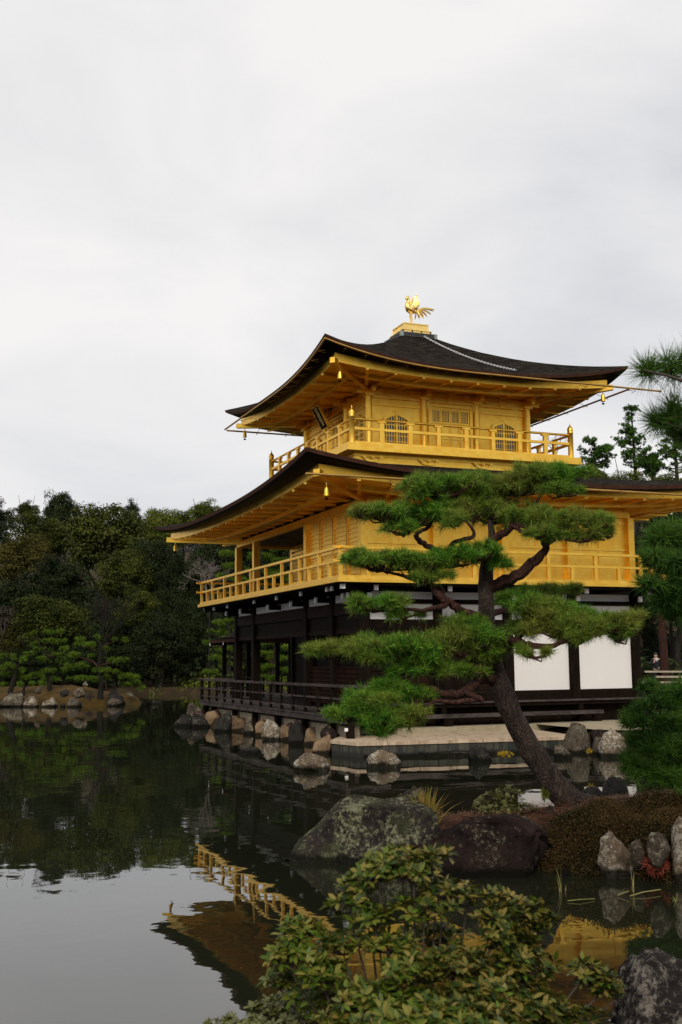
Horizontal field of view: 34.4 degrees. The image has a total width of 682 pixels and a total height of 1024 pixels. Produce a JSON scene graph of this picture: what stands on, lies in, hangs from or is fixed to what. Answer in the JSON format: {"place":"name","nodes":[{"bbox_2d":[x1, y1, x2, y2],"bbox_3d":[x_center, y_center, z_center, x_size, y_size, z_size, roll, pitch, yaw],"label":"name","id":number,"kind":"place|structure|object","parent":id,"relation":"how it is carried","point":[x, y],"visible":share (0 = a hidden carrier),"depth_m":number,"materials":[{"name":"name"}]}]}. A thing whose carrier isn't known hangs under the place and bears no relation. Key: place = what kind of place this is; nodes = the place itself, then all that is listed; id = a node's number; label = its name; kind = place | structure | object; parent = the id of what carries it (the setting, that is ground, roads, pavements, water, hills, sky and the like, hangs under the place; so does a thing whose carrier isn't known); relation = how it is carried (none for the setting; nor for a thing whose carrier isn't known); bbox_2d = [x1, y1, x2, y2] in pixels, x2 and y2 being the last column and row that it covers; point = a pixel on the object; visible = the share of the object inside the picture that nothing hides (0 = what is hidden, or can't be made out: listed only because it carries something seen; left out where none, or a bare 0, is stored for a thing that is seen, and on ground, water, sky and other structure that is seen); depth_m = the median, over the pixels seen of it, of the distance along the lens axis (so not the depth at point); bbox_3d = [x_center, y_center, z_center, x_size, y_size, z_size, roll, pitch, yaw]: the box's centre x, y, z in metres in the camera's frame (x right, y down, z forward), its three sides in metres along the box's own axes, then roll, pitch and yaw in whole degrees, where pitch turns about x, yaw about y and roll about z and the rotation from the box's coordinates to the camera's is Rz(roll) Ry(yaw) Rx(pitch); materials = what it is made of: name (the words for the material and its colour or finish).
{"place":"outdoors","nodes":[
{"label":"outdoors","id":0,"kind":"place"},
{"bbox_2d":[0,685,141,705],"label":"island ground","id":1,"kind":"structure","parent":0,"point":[43,696],"depth_m":58.38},
{"bbox_2d":[0,650,33,693],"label":"pine tree","id":2,"kind":"object","parent":1,"relation":"on","point":[22,659],"visible":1,"depth_m":57.46,"materials":[{"name":"green plant"}]},
{"bbox_2d":[29,628,73,690],"bbox_3d":[-15.578,7.931,59.046,2.495,3.505,1.817,-1,-8,0],"label":"pine tree","id":3,"kind":"object","parent":1,"relation":"on","point":[47,661],"visible":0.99,"depth_m":58.94,"materials":[{"name":"green plant"}]},
{"bbox_2d":[63,634,145,699],"bbox_3d":[-12.191,8.020,57.014,4.222,3.558,2.314,0,-8,-2],"label":"pine tree","id":4,"kind":"object","parent":1,"relation":"on","point":[98,665],"visible":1,"depth_m":56.84,"materials":[{"name":"green plant"}]},
{"bbox_2d":[0,694,681,1023],"bbox_3d":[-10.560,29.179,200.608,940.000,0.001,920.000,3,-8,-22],"label":"pond water","id":5,"kind":"structure","parent":0,"point":[150,873],"depth_m":11.83,"materials":[{"name":"black liquid"}]},
{"bbox_2d":[0,693,24,706],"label":"rock","id":6,"kind":"object","parent":5,"relation":"in","point":[13,700],"visible":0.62,"depth_m":56.32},
{"bbox_2d":[173,714,191,726],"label":"rock","id":7,"kind":"object","parent":5,"relation":"in","point":[183,720],"visible":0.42,"depth_m":38.07,"materials":[{"name":"stone"}]},
{"bbox_2d":[214,711,231,731],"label":"rock","id":8,"kind":"object","parent":5,"relation":"in","point":[223,723],"visible":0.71,"depth_m":35.18,"materials":[{"name":"stone"}]},
{"bbox_2d":[210,632,289,697],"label":"fishing pavilion","id":9,"kind":"structure","parent":5,"relation":"in","point":[225,641],"depth_m":46.36,"materials":[{"name":"brown wood"}]},
{"bbox_2d":[261,719,280,739],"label":"rock","id":10,"kind":"object","parent":5,"relation":"in","point":[270,729],"visible":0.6,"depth_m":31.39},
{"bbox_2d":[288,720,304,744],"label":"rock","id":11,"kind":"object","parent":5,"relation":"in","point":[295,735],"visible":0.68,"depth_m":29.59,"materials":[{"name":"stone"}]},
{"bbox_2d":[303,726,315,744],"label":"rock","id":12,"kind":"object","parent":5,"relation":"on","point":[310,736],"visible":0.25,"depth_m":29.40,"materials":[{"name":"beige stone"}]},
{"bbox_2d":[293,753,330,771],"bbox_3d":[-0.598,5.253,22.701,0.751,0.591,0.720,-2,-8,9],"label":"rock","id":13,"kind":"object","parent":5,"relation":"in","point":[310,762],"visible":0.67,"depth_m":22.49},
{"bbox_2d":[312,734,331,754],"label":"rock","id":14,"kind":"object","parent":5,"relation":"in","point":[322,745],"visible":0.66,"depth_m":26.47,"materials":[{"name":"beige stone"}]},
{"bbox_2d":[366,749,400,767],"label":"rock","id":15,"kind":"object","parent":5,"relation":"in","point":[381,758],"visible":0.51,"depth_m":23.04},
{"bbox_2d":[397,785,425,800],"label":"rock","id":16,"kind":"object","parent":5,"relation":"in","point":[406,794],"visible":0.09,"depth_m":14.33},
{"bbox_2d":[468,745,491,761],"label":"rock","id":17,"kind":"object","parent":5,"relation":"in","point":[477,753],"visible":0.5,"depth_m":24.17,"materials":[{"name":"stone"}]},
{"bbox_2d":[554,745,571,757],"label":"rock","id":18,"kind":"object","parent":5,"relation":"in","point":[561,751],"visible":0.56,"depth_m":24.86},
{"bbox_2d":[562,722,590,753],"bbox_3d":[5.631,5.514,26.285,0.619,0.975,0.667,-6,-10,38],"label":"rock","id":19,"kind":"object","parent":5,"relation":"in","point":[575,740],"visible":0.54,"depth_m":26.09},
{"bbox_2d":[597,728,625,757],"bbox_3d":[6.199,5.419,25.185,0.664,0.966,0.603,-1,-8,2],"label":"rock","id":20,"kind":"object","parent":5,"relation":"in","point":[609,744],"visible":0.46,"depth_m":24.99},
{"bbox_2d":[602,776,628,798],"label":"rock","id":21,"kind":"object","parent":5,"relation":"on","point":[613,785],"visible":0.46,"depth_m":15.54,"materials":[{"name":"stone"}]},
{"bbox_2d":[611,947,681,1023],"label":"rock","id":22,"kind":"object","parent":5,"relation":"in","point":[652,979],"visible":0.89,"depth_m":5.26,"materials":[{"name":"stone"}]},
{"bbox_2d":[640,856,670,876],"bbox_3d":[3.199,3.576,11.157,0.344,0.248,0.284,3,-8,-22],"label":"red fern","id":23,"kind":"object","parent":5,"relation":"on","point":[662,869],"visible":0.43,"depth_m":11.11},
{"bbox_2d":[0,516,681,757],"bbox_3d":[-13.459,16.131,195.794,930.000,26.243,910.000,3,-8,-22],"label":"ground","id":24,"kind":"structure","parent":0,"point":[168,687],"depth_m":77.30,"materials":[{"name":"soil"}]},
{"bbox_2d":[0,496,17,552],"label":"broadleaf tree","id":25,"kind":"object","parent":24,"relation":"on","point":[4,515],"visible":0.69,"depth_m":103.89,"materials":[{"name":"green plant"}]},
{"bbox_2d":[0,604,23,680],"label":"bare tree","id":26,"kind":"object","parent":24,"relation":"on","point":[2,632],"visible":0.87,"depth_m":79.42,"materials":[{"name":"brown plant"}]},
{"bbox_2d":[0,623,27,686],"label":"broadleaf tree","id":27,"kind":"object","parent":24,"relation":"on","point":[10,641],"visible":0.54,"depth_m":79.66,"materials":[{"name":"green plant"}]},
{"bbox_2d":[0,577,34,662],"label":"broadleaf tree","id":28,"kind":"object","parent":24,"relation":"on","point":[8,593],"visible":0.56,"depth_m":83.15,"materials":[{"name":"green plant"}]},
{"bbox_2d":[0,646,51,686],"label":"broadleaf tree","id":29,"kind":"object","parent":24,"relation":"on","point":[34,661],"visible":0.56,"depth_m":77.42,"materials":[{"name":"green plant"}]},
{"bbox_2d":[13,495,40,525],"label":"broadleaf tree","id":30,"kind":"object","parent":24,"relation":"on","point":[23,507],"visible":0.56,"depth_m":117.78,"materials":[{"name":"green plant"}]},
{"bbox_2d":[0,531,58,643],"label":"broadleaf tree","id":31,"kind":"object","parent":24,"relation":"on","point":[15,556],"visible":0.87,"depth_m":90.80,"materials":[{"name":"green plant"}]},
{"bbox_2d":[4,510,77,629],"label":"broadleaf tree","id":32,"kind":"object","parent":24,"relation":"on","point":[45,525],"visible":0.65,"depth_m":98.93,"materials":[{"name":"green plant"}]},
{"bbox_2d":[7,592,95,684],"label":"broadleaf tree","id":33,"kind":"object","parent":24,"relation":"on","point":[63,614],"visible":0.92,"depth_m":79.10,"materials":[{"name":"green plant"}]},
{"bbox_2d":[15,552,97,673],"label":"broadleaf tree","id":34,"kind":"object","parent":24,"relation":"on","point":[60,579],"visible":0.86,"depth_m":85.26,"materials":[{"name":"green plant"}]},
{"bbox_2d":[41,488,81,592],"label":"broadleaf tree","id":35,"kind":"object","parent":24,"relation":"on","point":[60,504],"visible":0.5,"depth_m":111.34,"materials":[{"name":"green plant"}]},
{"bbox_2d":[35,644,111,685],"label":"broadleaf tree","id":36,"kind":"object","parent":24,"relation":"on","point":[84,654],"visible":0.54,"depth_m":77.26,"materials":[{"name":"green plant"}]},
{"bbox_2d":[59,501,153,629],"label":"broadleaf tree","id":37,"kind":"object","parent":24,"relation":"on","point":[123,527],"visible":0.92,"depth_m":94.59,"materials":[{"name":"green plant"}]},
{"bbox_2d":[88,593,140,690],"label":"bare tree","id":38,"kind":"object","parent":24,"relation":"on","point":[103,613],"visible":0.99,"depth_m":76.00,"materials":[{"name":"brown plant"}]},
{"bbox_2d":[89,615,140,689],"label":"broadleaf tree","id":39,"kind":"object","parent":24,"relation":"on","point":[117,647],"visible":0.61,"depth_m":78.59,"materials":[{"name":"green plant"}]},
{"bbox_2d":[92,546,154,661],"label":"broadleaf tree","id":40,"kind":"object","parent":24,"relation":"on","point":[113,572],"visible":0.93,"depth_m":87.16,"materials":[{"name":"green plant"}]},
{"bbox_2d":[111,583,162,686],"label":"broadleaf tree","id":41,"kind":"object","parent":24,"relation":"on","point":[148,601],"visible":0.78,"depth_m":79.42,"materials":[{"name":"green plant"}]},
{"bbox_2d":[0,578,288,687],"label":"undergrowth","id":42,"kind":"object","parent":24,"relation":"on","point":[92,594],"visible":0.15,"depth_m":85.24,"materials":[{"name":"green plant"}]},
{"bbox_2d":[129,539,185,654],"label":"broadleaf tree","id":43,"kind":"object","parent":24,"relation":"on","point":[156,562],"visible":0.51,"depth_m":91.20,"materials":[{"name":"green plant"}]},
{"bbox_2d":[122,609,199,688],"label":"broadleaf tree","id":44,"kind":"object","parent":24,"relation":"on","point":[150,630],"visible":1,"depth_m":77.40,"materials":[{"name":"green plant"}]},
{"bbox_2d":[141,506,182,616],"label":"broadleaf tree","id":45,"kind":"object","parent":24,"relation":"on","point":[158,518],"visible":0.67,"depth_m":103.11,"materials":[{"name":"green plant"}]},
{"bbox_2d":[151,549,207,615],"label":"broadleaf tree","id":46,"kind":"object","parent":24,"relation":"on","point":[178,568],"visible":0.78,"depth_m":87.52,"materials":[{"name":"green plant"}]},
{"bbox_2d":[176,507,197,560],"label":"broadleaf tree","id":47,"kind":"object","parent":24,"relation":"on","point":[183,517],"visible":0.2,"depth_m":111.75,"materials":[{"name":"green plant"}]},
{"bbox_2d":[163,592,213,678],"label":"broadleaf tree","id":48,"kind":"object","parent":24,"relation":"on","point":[188,614],"visible":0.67,"depth_m":81.38,"materials":[{"name":"green plant"}]},
{"bbox_2d":[192,713,209,727],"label":"rock","id":49,"kind":"object","parent":24,"relation":"on","point":[199,721],"visible":0.69,"depth_m":37.53,"materials":[{"name":"stone"}]},
{"bbox_2d":[185,498,220,621],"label":"broadleaf tree","id":50,"kind":"object","parent":24,"relation":"on","point":[200,510],"visible":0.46,"depth_m":109.58,"materials":[{"name":"green plant"}]},
{"bbox_2d":[179,558,230,677],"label":"bare tree","id":51,"kind":"object","parent":24,"relation":"on","point":[211,568],"visible":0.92,"depth_m":73.64,"materials":[{"name":"grey plant"}]},
{"bbox_2d":[186,544,234,639],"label":"broadleaf tree","id":52,"kind":"object","parent":24,"relation":"on","point":[200,553],"visible":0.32,"depth_m":91.28,"materials":[{"name":"green plant"}]},
{"bbox_2d":[201,617,243,685],"bbox_3d":[-6.941,8.118,64.030,2.677,4.018,1.935,7,-11,-43],"label":"pine tree","id":53,"kind":"object","parent":24,"relation":"on","point":[219,648],"visible":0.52,"depth_m":63.84,"materials":[{"name":"green plant"}]},
{"bbox_2d":[210,589,245,671],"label":"broadleaf tree","id":54,"kind":"object","parent":24,"relation":"on","point":[222,626],"visible":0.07,"depth_m":79.62,"materials":[{"name":"green plant"}]},
{"bbox_2d":[171,667,287,690],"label":"shore shrubs","id":55,"kind":"object","parent":24,"relation":"on","point":[196,684],"visible":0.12,"depth_m":76.87,"materials":[{"name":"green plant"}]},
{"bbox_2d":[231,715,245,730],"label":"rock","id":56,"kind":"object","parent":24,"relation":"on","point":[238,723],"visible":0.4,"depth_m":35.32,"materials":[{"name":"beige stone"}]},
{"bbox_2d":[198,544,289,588],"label":"broadleaf tree","id":57,"kind":"object","parent":24,"relation":"on","point":[218,559],"visible":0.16,"depth_m":82.23,"materials":[{"name":"green plant"}]},
{"bbox_2d":[215,546,289,589],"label":"pine tree","id":58,"kind":"object","parent":24,"relation":"on","point":[273,558],"visible":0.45,"depth_m":69.91,"materials":[{"name":"green plant"}]},
{"bbox_2d":[242,643,287,666],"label":"broadleaf tree","id":59,"kind":"object","parent":24,"relation":"on","point":[271,647],"visible":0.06,"depth_m":75.20,"materials":[{"name":"green plant"}]},
{"bbox_2d":[260,643,287,692],"bbox_3d":[-3.464,8.084,58.085,1.948,3.052,2.082,-8,-11,44],"label":"pine tree","id":60,"kind":"object","parent":24,"relation":"on","point":[271,664],"visible":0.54,"depth_m":57.90,"materials":[{"name":"green plant"}]},
{"bbox_2d":[202,984,359,1023],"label":"bush","id":61,"kind":"object","parent":24,"relation":"on","point":[274,1005],"visible":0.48,"depth_m":4.06,"materials":[{"name":"green plant"}]},
{"bbox_2d":[155,322,681,740],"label":"golden pavilion","id":62,"kind":"structure","parent":24,"relation":"on","point":[404,400],"depth_m":31.96,"materials":[{"name":"gold wood"}]},
{"bbox_2d":[311,404,329,429],"bbox_3d":[-0.649,-3.013,35.091,0.446,0.731,0.580,3,-8,-22],"label":"name plaque","id":63,"kind":"object","parent":62,"relation":"hanging from","point":[320,416],"visible":1,"depth_m":35.00,"materials":[{"name":"black metal"}]},
{"bbox_2d":[327,413,342,449],"bbox_3d":[-0.161,-2.344,35.186,0.090,1.450,1.660,3,-8,-22],"label":"door","id":64,"kind":"structure","parent":62,"relation":"in","point":[334,443],"depth_m":35.29,"materials":[{"name":"gold metal"}]},
{"bbox_2d":[355,415,365,440],"bbox_3d":[0.539,-2.434,33.448,0.080,1.065,0.971,3,-8,-22],"label":"arched window","id":65,"kind":"structure","parent":62,"relation":"in","point":[359,434],"depth_m":33.40,"materials":[{"name":"gold metal"}]},
{"bbox_2d":[370,633,400,681],"bbox_3d":[1.156,4.002,29.089,0.910,1.590,0.090,3,-8,-22],"label":"timber door","id":66,"kind":"structure","parent":62,"relation":"in","point":[375,672],"depth_m":28.99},
{"bbox_2d":[383,411,410,443],"bbox_3d":[1.679,-2.501,33.026,0.971,1.065,0.080,3,-8,-22],"label":"arched window","id":67,"kind":"structure","parent":62,"relation":"in","point":[389,437],"depth_m":33.03,"materials":[{"name":"gold metal"}]},
{"bbox_2d":[404,633,432,685],"bbox_3d":[2.019,4.040,29.433,0.910,1.590,0.090,3,-8,-22],"label":"timber door","id":68,"kind":"structure","parent":62,"relation":"in","point":[427,679],"depth_m":29.44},
{"bbox_2d":[404,294,433,322],"bbox_3d":[2.650,-6.703,36.930,1.138,1.141,0.395,3,-8,-22],"label":"phoenix statue","id":69,"kind":"object","parent":62,"relation":"on","point":[411,306],"visible":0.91,"depth_m":36.77,"materials":[{"name":"gold metal"}]},
{"bbox_2d":[427,402,473,448],"bbox_3d":[3.360,-2.574,33.709,1.660,1.450,0.090,3,-8,-22],"label":"door","id":70,"kind":"structure","parent":62,"relation":"in","point":[434,416],"depth_m":33.73,"materials":[{"name":"gold metal"}]},
{"bbox_2d":[443,648,472,690],"bbox_3d":[3.133,4.089,29.876,0.910,1.590,0.090,3,-8,-22],"label":"timber door","id":71,"kind":"structure","parent":62,"relation":"in","point":[450,683],"depth_m":29.78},
{"bbox_2d":[491,420,516,451],"bbox_3d":[5.096,-2.351,34.385,0.971,1.065,0.080,3,-8,-22],"label":"arched window","id":72,"kind":"structure","parent":62,"relation":"in","point":[500,445],"depth_m":34.42,"materials":[{"name":"gold metal"}]},
{"bbox_2d":[256,842,627,1023],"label":"azalea bush","id":73,"kind":"object","parent":24,"relation":"on","point":[516,997],"visible":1,"depth_m":3.76,"materials":[{"name":"green plant"}]},
{"bbox_2d":[330,720,619,757],"bbox_3d":[4.993,5.979,27.984,10.960,0.988,3.394,3,-8,-22],"label":"stone landing","id":74,"kind":"object","parent":24,"relation":"on","point":[443,741],"visible":0.52,"depth_m":26.34,"materials":[{"name":"stone"}]},
{"bbox_2d":[576,434,617,475],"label":"conifer","id":75,"kind":"object","parent":24,"relation":"on","point":[598,452],"visible":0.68,"depth_m":79.93,"materials":[{"name":"green plant"}]},
{"bbox_2d":[607,459,650,544],"bbox_3d":[15.699,3.309,59.559,3.190,12.537,3.100,3,-8,-22],"label":"broadleaf tree","id":76,"kind":"object","parent":24,"relation":"on","point":[633,475],"visible":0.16,"depth_m":59.50,"materials":[{"name":"green plant"}]},
{"bbox_2d":[610,403,651,572],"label":"conifer","id":77,"kind":"object","parent":24,"relation":"on","point":[629,454],"visible":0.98,"depth_m":84.17,"materials":[{"name":"green plant"}]},
{"bbox_2d":[608,560,681,694],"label":"undergrowth","id":78,"kind":"object","parent":24,"relation":"on","point":[671,663],"visible":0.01,"depth_m":57.50,"materials":[{"name":"green plant"}]},
{"bbox_2d":[617,334,681,479],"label":"pine tree","id":79,"kind":"object","parent":24,"relation":"on","point":[660,418],"visible":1,"depth_m":6.05,"materials":[{"name":"green plant"}]},
{"bbox_2d":[636,570,669,660],"bbox_3d":[17.575,6.177,64.025,3.082,5.979,2.986,3,-8,-22],"label":"broadleaf tree","id":80,"kind":"object","parent":24,"relation":"on","point":[650,633],"visible":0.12,"depth_m":63.38,"materials":[{"name":"green plant"}]},
{"bbox_2d":[640,449,667,478],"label":"conifer","id":81,"kind":"object","parent":24,"relation":"on","point":[652,458],"visible":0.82,"depth_m":83.79,"materials":[{"name":"green plant"}]},
{"bbox_2d":[644,571,669,684],"bbox_3d":[13.602,4.770,45.889,2.465,5.069,1.882,0,-8,-6],"label":"pine tree","id":82,"kind":"object","parent":24,"relation":"on","point":[663,652],"visible":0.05,"depth_m":45.86,"materials":[{"name":"brown plant"}]},
{"bbox_2d":[634,512,681,670],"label":"broadleaf tree","id":83,"kind":"object","parent":24,"relation":"on","point":[677,656],"visible":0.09,"depth_m":57.54,"materials":[{"name":"green plant"}]},
{"bbox_2d":[642,671,681,695],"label":"rail fence","id":84,"kind":"object","parent":24,"relation":"on","point":[660,673],"visible":0.46,"depth_m":43.92,"materials":[{"name":"grey wood"}]},
{"bbox_2d":[649,461,681,665],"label":"broadleaf tree","id":85,"kind":"object","parent":24,"relation":"on","point":[664,478],"visible":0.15,"depth_m":61.39,"materials":[{"name":"green plant"}]},
{"bbox_2d":[654,421,681,479],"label":"conifer","id":86,"kind":"object","parent":24,"relation":"on","point":[666,456],"visible":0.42,"depth_m":82.03,"materials":[{"name":"green plant"}]},
{"bbox_2d":[0,0,681,540],"label":"sky","id":87,"kind":"structure","parent":0,"point":[195,194],"materials":[{"name":"white"}]},
{"bbox_2d":[365,792,678,877],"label":"islet ground","id":88,"kind":"structure","parent":0,"point":[451,823],"depth_m":12.86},
{"bbox_2d":[286,794,440,863],"bbox_3d":[0.254,3.778,12.641,1.787,0.982,0.775,-1,-8,4],"label":"rock","id":89,"kind":"object","parent":88,"relation":"on","point":[352,829],"visible":0.59,"depth_m":12.43,"materials":[{"name":"stone"}]},
{"bbox_2d":[403,786,455,823],"bbox_3d":[1.012,3.505,13.037,0.840,0.548,0.907,-8,-11,44],"label":"grass tuft","id":90,"kind":"object","parent":88,"relation":"on","point":[427,801],"visible":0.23,"depth_m":12.98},
{"bbox_2d":[297,457,649,806],"bbox_3d":[1.606,1.546,12.963,4.119,4.630,2.242,3,-8,-22],"label":"pine tree","id":91,"kind":"object","parent":88,"relation":"on","point":[571,623],"visible":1,"depth_m":13.15,"materials":[{"name":"green plant"}]},
{"bbox_2d":[409,814,551,878],"bbox_3d":[1.503,3.693,11.918,1.629,0.890,1.071,-1,-8,3],"label":"rock","id":92,"kind":"object","parent":88,"relation":"on","point":[509,845],"visible":0.52,"depth_m":11.46,"materials":[{"name":"stone"}]},
{"bbox_2d":[472,784,543,815],"bbox_3d":[1.798,3.572,13.294,1.556,0.548,0.776,3,-8,-22],"label":"azalea shrub","id":93,"kind":"object","parent":88,"relation":"on","point":[504,802],"visible":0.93,"depth_m":13.27,"materials":[{"name":"green plant"}]},
{"bbox_2d":[404,787,677,839],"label":"fallen needles","id":94,"kind":"object","parent":88,"relation":"on","point":[621,796],"visible":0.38,"depth_m":13.12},
{"bbox_2d":[582,786,605,798],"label":"rock","id":95,"kind":"object","parent":88,"relation":"on","point":[594,790],"visible":0.42,"depth_m":15.16,"materials":[{"name":"stone"}]},
{"bbox_2d":[537,787,681,883],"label":"heather","id":96,"kind":"object","parent":88,"relation":"on","point":[634,813],"visible":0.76,"depth_m":11.89,"materials":[{"name":"plant"}]},
{"bbox_2d":[647,832,670,868],"bbox_3d":[3.200,3.406,11.083,0.239,0.369,0.217,3,-8,-22],"label":"rock","id":97,"kind":"object","parent":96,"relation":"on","point":[658,848],"visible":1,"depth_m":11.01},
{"bbox_2d":[597,830,635,878],"bbox_3d":[2.844,3.639,11.413,0.375,0.662,0.232,0,-8,-4],"label":"rock","id":98,"kind":"object","parent":88,"relation":"on","point":[614,859],"visible":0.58,"depth_m":11.33,"materials":[{"name":"stone"}]},
{"bbox_2d":[627,838,646,876],"bbox_3d":[3.087,3.612,11.470,0.201,0.422,0.158,-1,-8,0],"label":"rock","id":99,"kind":"object","parent":88,"relation":"on","point":[638,854],"visible":0.64,"depth_m":11.41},
{"bbox_2d":[612,671,681,795],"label":"pine tree","id":100,"kind":"object","parent":88,"relation":"on","point":[659,716],"visible":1,"depth_m":12.84,"materials":[{"name":"green plant"}]},
{"bbox_2d":[629,508,681,633],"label":"pine tree","id":101,"kind":"object","parent":88,"relation":"on","point":[667,562],"visible":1,"depth_m":10.28,"materials":[{"name":"green plant"}]},
{"bbox_2d":[671,816,681,883],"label":"rock","id":102,"kind":"object","parent":88,"relation":"on","point":[676,841],"visible":0.69,"depth_m":11.13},
{"bbox_2d":[404,720,646,729],"bbox_3d":[9.354,6.349,34.691,19.400,0.010,13.800,3,-8,-22],"label":"gravel court","id":103,"kind":"object","parent":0,"point":[601,725],"visible":0.14,"depth_m":29.30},
{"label":"hills","id":104,"kind":"structure","parent":0,"visible":0},
{"bbox_2d":[0,510,201,566],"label":"wood","id":105,"kind":"object","parent":104,"relation":"on","point":[180,549],"visible":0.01,"depth_m":243.89,"materials":[{"name":"green plant"}]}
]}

